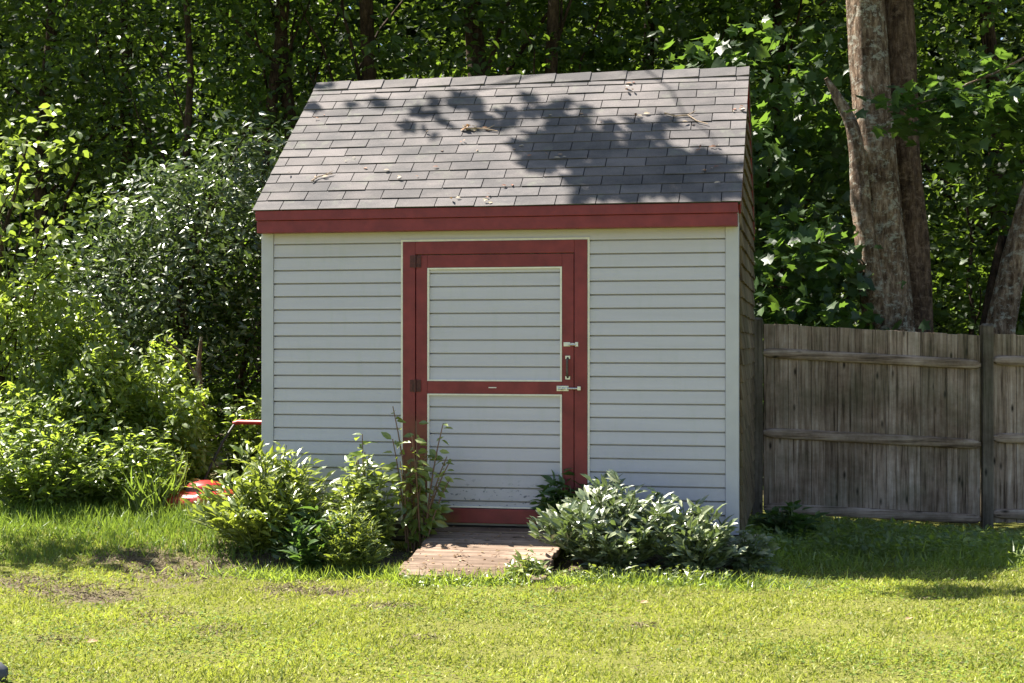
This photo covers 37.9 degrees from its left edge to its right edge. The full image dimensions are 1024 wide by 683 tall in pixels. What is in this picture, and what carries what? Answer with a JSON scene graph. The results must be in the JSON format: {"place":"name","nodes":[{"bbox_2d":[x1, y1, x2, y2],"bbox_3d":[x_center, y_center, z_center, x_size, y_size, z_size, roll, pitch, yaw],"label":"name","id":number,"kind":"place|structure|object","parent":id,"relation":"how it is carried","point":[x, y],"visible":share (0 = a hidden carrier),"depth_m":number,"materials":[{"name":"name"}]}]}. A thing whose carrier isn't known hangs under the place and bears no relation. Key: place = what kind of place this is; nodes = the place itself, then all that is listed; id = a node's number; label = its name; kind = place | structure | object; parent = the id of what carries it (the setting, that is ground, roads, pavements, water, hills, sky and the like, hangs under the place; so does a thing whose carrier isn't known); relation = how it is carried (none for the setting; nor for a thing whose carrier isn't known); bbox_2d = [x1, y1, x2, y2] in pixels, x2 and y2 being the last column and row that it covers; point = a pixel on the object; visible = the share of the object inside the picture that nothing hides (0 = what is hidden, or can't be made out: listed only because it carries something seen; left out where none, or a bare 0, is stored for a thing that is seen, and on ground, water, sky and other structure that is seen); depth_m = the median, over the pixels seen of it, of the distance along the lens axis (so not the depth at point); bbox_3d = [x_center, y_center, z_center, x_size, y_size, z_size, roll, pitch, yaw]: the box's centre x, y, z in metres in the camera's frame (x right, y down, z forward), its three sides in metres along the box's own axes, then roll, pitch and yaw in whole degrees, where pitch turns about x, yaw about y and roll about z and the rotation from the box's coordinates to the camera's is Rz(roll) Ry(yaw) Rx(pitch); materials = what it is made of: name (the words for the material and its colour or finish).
{"place":"outdoors","nodes":[
{"label":"outdoors","id":0,"kind":"place"},
{"bbox_2d":[0,478,282,569],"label":"tall grass","id":1,"kind":"structure","parent":0,"point":[83,518],"depth_m":11.35,"materials":[{"name":"green plant"}]},
{"bbox_2d":[12,3,1006,325],"label":"sky","id":2,"kind":"structure","parent":0,"point":[584,3],"materials":[{"name":"white"}]},
{"bbox_2d":[0,354,1023,682],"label":"ground","id":3,"kind":"structure","parent":0,"point":[396,556],"depth_m":8.50,"materials":[{"name":"green plant"}]},
{"bbox_2d":[0,662,7,682],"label":"stone","id":4,"kind":"object","parent":3,"relation":"on","point":[3,671],"visible":1,"depth_m":7.06,"materials":[{"name":"grey stone"}]},
{"bbox_2d":[0,399,115,513],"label":"nettle clump","id":5,"kind":"object","parent":3,"relation":"on","point":[27,483],"visible":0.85,"depth_m":12.06,"materials":[{"name":"green plant"}]},
{"bbox_2d":[0,219,142,494],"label":"tall weed","id":6,"kind":"object","parent":3,"relation":"on","point":[37,315],"visible":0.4,"depth_m":13.14,"materials":[{"name":"green plant"}]},
{"bbox_2d":[0,103,149,434],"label":"climbing vine","id":7,"kind":"object","parent":3,"relation":"on","point":[52,233],"visible":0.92,"depth_m":13.47,"materials":[{"name":"green plant"}]},
{"bbox_2d":[0,333,164,507],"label":"weed mound","id":8,"kind":"object","parent":3,"relation":"on","point":[96,405],"visible":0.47,"depth_m":12.70,"materials":[{"name":"green plant"}]},
{"bbox_2d":[0,0,215,445],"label":"woodland tree","id":9,"kind":"object","parent":3,"relation":"on","point":[39,192],"visible":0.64,"depth_m":18.95,"materials":[{"name":"green plant"}]},
{"bbox_2d":[5,283,216,495],"bbox_3d":[-3.670,0.463,13.573,1.904,1.999,1.238,0,0,0],"label":"bramble bush","id":10,"kind":"object","parent":3,"relation":"on","point":[105,327],"visible":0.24,"depth_m":13.43,"materials":[{"name":"green plant"}]},
{"bbox_2d":[80,420,199,508],"bbox_3d":[-3.066,1.082,12.313,1.123,0.857,0.839,0,0,0],"label":"nettle clump","id":11,"kind":"object","parent":3,"relation":"on","point":[114,492],"visible":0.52,"depth_m":12.18,"materials":[{"name":"green plant"}]},
{"bbox_2d":[0,0,298,365],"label":"woodland tree","id":12,"kind":"object","parent":3,"relation":"on","point":[57,22],"visible":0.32,"depth_m":19.97,"materials":[{"name":"green plant"}]},
{"bbox_2d":[2,106,299,470],"bbox_3d":[-3.205,-0.424,14.892,4.175,3.872,2.430,0,0,12],"label":"glossy shrub","id":13,"kind":"object","parent":3,"relation":"on","point":[165,226],"visible":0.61,"depth_m":14.68,"materials":[{"name":"green plant"}]},
{"bbox_2d":[116,447,192,520],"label":"grassy weed","id":14,"kind":"object","parent":3,"relation":"on","point":[155,498],"visible":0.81,"depth_m":11.94,"materials":[{"name":"green plant"}]},
{"bbox_2d":[102,366,227,496],"bbox_3d":[-3.007,0.844,12.980,1.261,1.269,0.947,0,0,27],"label":"weed mound","id":15,"kind":"object","parent":3,"relation":"on","point":[174,417],"visible":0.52,"depth_m":12.87,"materials":[{"name":"green plant"}]},
{"bbox_2d":[25,0,314,444],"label":"woodland tree","id":16,"kind":"object","parent":3,"relation":"on","point":[186,131],"visible":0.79,"depth_m":17.92,"materials":[{"name":"green plant"}]},
{"bbox_2d":[165,337,206,453],"bbox_3d":[-2.992,0.705,13.703,0.385,1.501,0.096,0,0,0],"label":"dead sapling","id":17,"kind":"object","parent":3,"relation":"on","point":[197,373],"visible":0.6,"depth_m":13.70,"materials":[{"name":"grey plant"}]},
{"bbox_2d":[129,202,261,477],"bbox_3d":[-2.781,0.058,15.209,2.145,2.936,2.023,0,0,35],"label":"dark bush","id":18,"kind":"object","parent":3,"relation":"on","point":[243,372],"visible":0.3,"depth_m":14.93,"materials":[{"name":"green plant"}]},
{"bbox_2d":[47,0,361,430],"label":"woodland tree","id":19,"kind":"object","parent":3,"relation":"on","point":[275,74],"visible":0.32,"depth_m":18.85,"materials":[{"name":"green plant"}]},
{"bbox_2d":[149,420,261,509],"bbox_3d":[-2.433,1.059,12.488,0.610,0.746,1.176,0,0,24],"label":"lawn mower","id":20,"kind":"object","parent":3,"relation":"on","point":[190,494],"visible":0.27,"depth_m":12.16,"materials":[{"name":"red painted metal"},{"name":"black rubber"},{"name":"grey plastic"}]},
{"bbox_2d":[206,392,261,484],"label":"bush","id":21,"kind":"object","parent":3,"relation":"on","point":[251,433],"visible":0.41,"depth_m":13.65,"materials":[{"name":"green plant"}]},
{"bbox_2d":[179,440,339,554],"bbox_3d":[-1.861,1.148,11.001,1.246,0.874,1.028,0,0,0],"label":"peony bush","id":22,"kind":"object","parent":3,"relation":"on","point":[255,505],"visible":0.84,"depth_m":10.85,"materials":[{"name":"green plant"}]},
{"bbox_2d":[267,504,372,573],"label":"leafy bush","id":23,"kind":"object","parent":3,"relation":"on","point":[301,546],"visible":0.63,"depth_m":10.52,"materials":[{"name":"green plant"}]},
{"bbox_2d":[185,0,483,190],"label":"woodland tree","id":24,"kind":"object","parent":3,"relation":"on","point":[284,99],"visible":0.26,"depth_m":19.23,"materials":[{"name":"green plant"}]},
{"bbox_2d":[170,0,526,196],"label":"woodland tree","id":25,"kind":"object","parent":3,"relation":"on","point":[370,56],"visible":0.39,"depth_m":18.42,"materials":[{"name":"green plant"}]},
{"bbox_2d":[306,499,392,572],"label":"feathery shrub","id":26,"kind":"object","parent":3,"relation":"on","point":[367,556],"visible":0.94,"depth_m":10.43,"materials":[{"name":"green plant"}]},
{"bbox_2d":[341,433,376,484],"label":"seedling","id":27,"kind":"object","parent":3,"relation":"on","point":[350,458],"visible":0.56,"depth_m":11.13,"materials":[{"name":"green plant"}]},
{"bbox_2d":[323,454,407,557],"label":"broad leaved shrub","id":28,"kind":"object","parent":3,"relation":"on","point":[367,496],"visible":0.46,"depth_m":10.88,"materials":[{"name":"green plant"}]},
{"bbox_2d":[381,406,464,551],"bbox_3d":[-0.673,1.029,11.010,0.582,1.101,0.443,0,0,-28],"label":"climbing weed","id":29,"kind":"object","parent":3,"relation":"on","point":[415,527],"visible":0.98,"depth_m":10.97,"materials":[{"name":"green plant"}]},
{"bbox_2d":[401,569,537,586],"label":"weed","id":30,"kind":"object","parent":3,"relation":"on","point":[440,577],"visible":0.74,"depth_m":9.94,"materials":[{"name":"green plant"}]},
{"bbox_2d":[398,526,559,583],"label":"wooden ramp","id":31,"kind":"structure","parent":3,"relation":"on","point":[473,555],"depth_m":10.57,"materials":[{"name":"brown wood"}]},
{"bbox_2d":[403,526,551,572],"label":"leaf litter","id":32,"kind":"object","parent":31,"relation":"on","point":[481,551],"visible":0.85,"depth_m":10.53,"materials":[{"name":"brown plant"}]},
{"bbox_2d":[303,0,688,103],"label":"woodland tree","id":33,"kind":"object","parent":3,"relation":"on","point":[476,34],"visible":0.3,"depth_m":19.24,"materials":[{"name":"green plant"}]},
{"bbox_2d":[252,66,755,550],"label":"garden shed","id":34,"kind":"structure","parent":3,"relation":"on","point":[586,305],"depth_m":11.29,"materials":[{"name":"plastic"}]},
{"bbox_2d":[460,124,476,130],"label":"dry leaf clump","id":35,"kind":"object","parent":34,"relation":"on","point":[467,125],"visible":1,"depth_m":12.00,"materials":[{"name":"brown plant"}]},
{"bbox_2d":[466,125,497,130],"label":"twig","id":36,"kind":"object","parent":34,"relation":"on","point":[481,128],"visible":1,"depth_m":11.97,"materials":[{"name":"brown wood"}]},
{"bbox_2d":[410,253,580,508],"bbox_3d":[-0.129,0.298,11.208,1.313,1.913,0.089,0,0,11],"label":"door","id":37,"kind":"structure","parent":34,"relation":"in","point":[500,324],"depth_m":11.22,"materials":[{"name":"red paint"}]},
{"bbox_2d":[289,81,744,202],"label":"roof leaf litter","id":38,"kind":"object","parent":34,"relation":"on","point":[486,199],"visible":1,"depth_m":11.65,"materials":[{"name":"brown plant"}]},
{"bbox_2d":[664,111,707,123],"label":"twig","id":39,"kind":"object","parent":34,"relation":"on","point":[684,115],"visible":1,"depth_m":11.74,"materials":[{"name":"brown wood"}]},
{"bbox_2d":[0,0,1023,464],"bbox_3d":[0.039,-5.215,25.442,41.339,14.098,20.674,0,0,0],"label":"woodland","id":40,"kind":"object","parent":3,"relation":"on","point":[836,10],"visible":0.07,"depth_m":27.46,"materials":[{"name":"green plant"}]},
{"bbox_2d":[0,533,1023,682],"bbox_3d":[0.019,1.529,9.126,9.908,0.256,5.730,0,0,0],"label":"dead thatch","id":41,"kind":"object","parent":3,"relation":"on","point":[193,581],"visible":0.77,"depth_m":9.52,"materials":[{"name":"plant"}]},
{"bbox_2d":[503,549,559,581],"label":"weed","id":42,"kind":"object","parent":3,"relation":"on","point":[528,566],"visible":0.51,"depth_m":10.05,"materials":[{"name":"green plant"}]},
{"bbox_2d":[530,468,626,551],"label":"shade shrub","id":43,"kind":"object","parent":3,"relation":"on","point":[554,493],"visible":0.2,"depth_m":10.99,"materials":[{"name":"green plant"}]},
{"bbox_2d":[135,510,1023,593],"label":"weedy ground cover","id":44,"kind":"object","parent":3,"relation":"on","point":[858,540],"visible":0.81,"depth_m":10.86,"materials":[{"name":"green plant"}]},
{"bbox_2d":[422,0,778,82],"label":"woodland tree","id":45,"kind":"object","parent":3,"relation":"on","point":[554,24],"visible":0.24,"depth_m":18.72,"materials":[{"name":"green plant"}]},
{"bbox_2d":[527,469,687,573],"bbox_3d":[0.704,1.274,10.503,1.221,0.758,1.052,0,0,0],"label":"pale leaved bush","id":46,"kind":"object","parent":3,"relation":"on","point":[597,531],"visible":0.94,"depth_m":10.35,"materials":[{"name":"green plant"}]},
{"bbox_2d":[541,562,749,584],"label":"weed","id":47,"kind":"object","parent":3,"relation":"on","point":[694,572],"visible":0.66,"depth_m":10.01,"materials":[{"name":"green plant"}]},
{"bbox_2d":[486,0,847,231],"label":"woodland tree","id":48,"kind":"object","parent":3,"relation":"on","point":[591,56],"visible":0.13,"depth_m":20.09,"materials":[{"name":"green plant"}]},
{"bbox_2d":[645,494,747,574],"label":"end bush","id":49,"kind":"object","parent":3,"relation":"on","point":[702,541],"visible":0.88,"depth_m":10.27,"materials":[{"name":"green plant"}]},
{"bbox_2d":[724,524,781,572],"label":"broadleaf weed","id":50,"kind":"object","parent":3,"relation":"on","point":[751,557],"visible":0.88,"depth_m":10.54,"materials":[{"name":"green plant"}]},
{"bbox_2d":[660,9,856,300],"bbox_3d":[2.868,-1.042,17.329,3.325,5.626,2.571,0,0,0],"label":"maple sapling","id":51,"kind":"object","parent":3,"relation":"on","point":[789,138],"visible":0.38,"depth_m":17.14,"materials":[{"name":"green plant"}]},
{"bbox_2d":[749,500,830,539],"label":"broadleaf weed","id":52,"kind":"object","parent":3,"relation":"on","point":[797,521],"visible":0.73,"depth_m":11.85,"materials":[{"name":"green plant"}]},
{"bbox_2d":[638,0,958,326],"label":"woodland tree","id":53,"kind":"object","parent":3,"relation":"on","point":[779,4],"visible":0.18,"depth_m":19.89,"materials":[{"name":"green plant"}]},
{"bbox_2d":[753,197,930,341],"bbox_3d":[3.098,0.093,16.136,2.538,3.391,2.264,0,0,-21],"label":"understorey bush","id":54,"kind":"object","parent":3,"relation":"on","point":[817,288],"visible":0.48,"depth_m":15.89,"materials":[{"name":"green plant"}]},
{"bbox_2d":[751,317,1023,529],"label":"board fence","id":55,"kind":"object","parent":3,"relation":"on","point":[890,424],"visible":0.91,"depth_m":13.63,"materials":[{"name":"grey wood"}]},
{"bbox_2d":[822,0,1023,325],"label":"woodland tree","id":56,"kind":"object","parent":3,"relation":"on","point":[988,40],"visible":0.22,"depth_m":20.36,"materials":[{"name":"green plant"}]},
{"bbox_2d":[824,0,1023,332],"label":"forked maple","id":57,"kind":"object","parent":3,"relation":"on","point":[885,124],"visible":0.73,"depth_m":16.17,"materials":[{"name":"grey plant"}]},
{"bbox_2d":[858,161,1023,335],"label":"understorey bush","id":58,"kind":"object","parent":3,"relation":"on","point":[970,298],"visible":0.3,"depth_m":18.08,"materials":[{"name":"green plant"}]},
{"bbox_2d":[916,0,1023,334],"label":"leaning tree","id":59,"kind":"object","parent":3,"relation":"on","point":[1002,298],"visible":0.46,"depth_m":16.15,"materials":[{"name":"grey plant"}]},
{"bbox_2d":[934,85,1023,331],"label":"understorey bush","id":60,"kind":"object","parent":3,"relation":"on","point":[1010,162],"visible":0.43,"depth_m":18.51,"materials":[{"name":"green plant"}]}
]}

